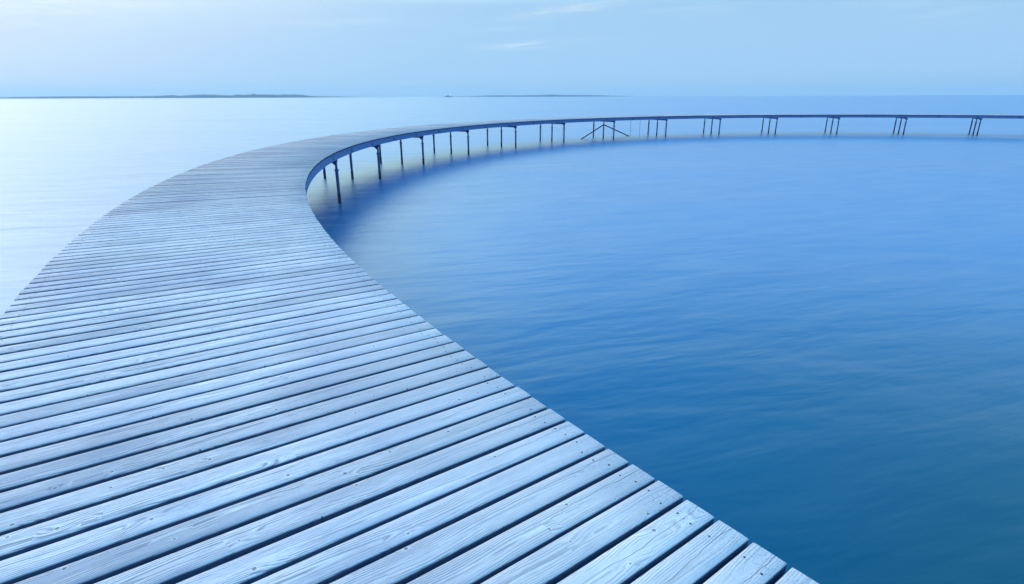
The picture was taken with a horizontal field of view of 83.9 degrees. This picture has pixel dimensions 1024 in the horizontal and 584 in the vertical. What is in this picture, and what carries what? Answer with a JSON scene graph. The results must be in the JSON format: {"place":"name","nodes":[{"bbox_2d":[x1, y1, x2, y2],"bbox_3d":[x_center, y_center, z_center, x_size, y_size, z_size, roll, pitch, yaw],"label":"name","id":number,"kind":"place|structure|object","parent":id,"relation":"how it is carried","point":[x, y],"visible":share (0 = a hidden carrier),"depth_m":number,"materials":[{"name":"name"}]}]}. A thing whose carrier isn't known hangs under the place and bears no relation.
{"place":"outdoors","nodes":[
{"label":"outdoors","id":0,"kind":"place"},
{"bbox_2d":[0,94,330,98],"bbox_3d":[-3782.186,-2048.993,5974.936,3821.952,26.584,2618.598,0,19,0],"label":"coastal land","id":1,"kind":"structure","parent":0,"point":[124,96],"depth_m":5844.71,"materials":[{"name":"plant"}]},
{"bbox_2d":[0,95,1023,583],"bbox_3d":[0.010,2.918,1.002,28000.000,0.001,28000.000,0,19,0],"label":"water","id":2,"kind":"structure","parent":0,"point":[796,343],"depth_m":10.96,"materials":[{"name":"blue liquid"}]},
{"bbox_2d":[0,114,1023,583],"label":"footbridge","id":3,"kind":"object","parent":2,"relation":"in","point":[240,368],"visible":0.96,"depth_m":2.70,"materials":[{"name":"wood"}]},
{"bbox_2d":[478,94,601,96],"bbox_3d":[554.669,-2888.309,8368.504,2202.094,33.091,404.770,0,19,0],"label":"woodland","id":4,"kind":"object","parent":2,"relation":"on","point":[550,95],"visible":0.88,"depth_m":8327.50,"materials":[{"name":"plant"}]},
{"bbox_2d":[0,0,1023,96],"label":"sky","id":5,"kind":"structure","parent":0,"point":[350,48],"materials":[{"name":"blue"}]},
{"bbox_2d":[457,95,607,96],"bbox_3d":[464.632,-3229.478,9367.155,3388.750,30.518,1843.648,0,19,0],"label":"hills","id":6,"kind":"structure","parent":0,"point":[499,95],"depth_m":9066.27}
]}

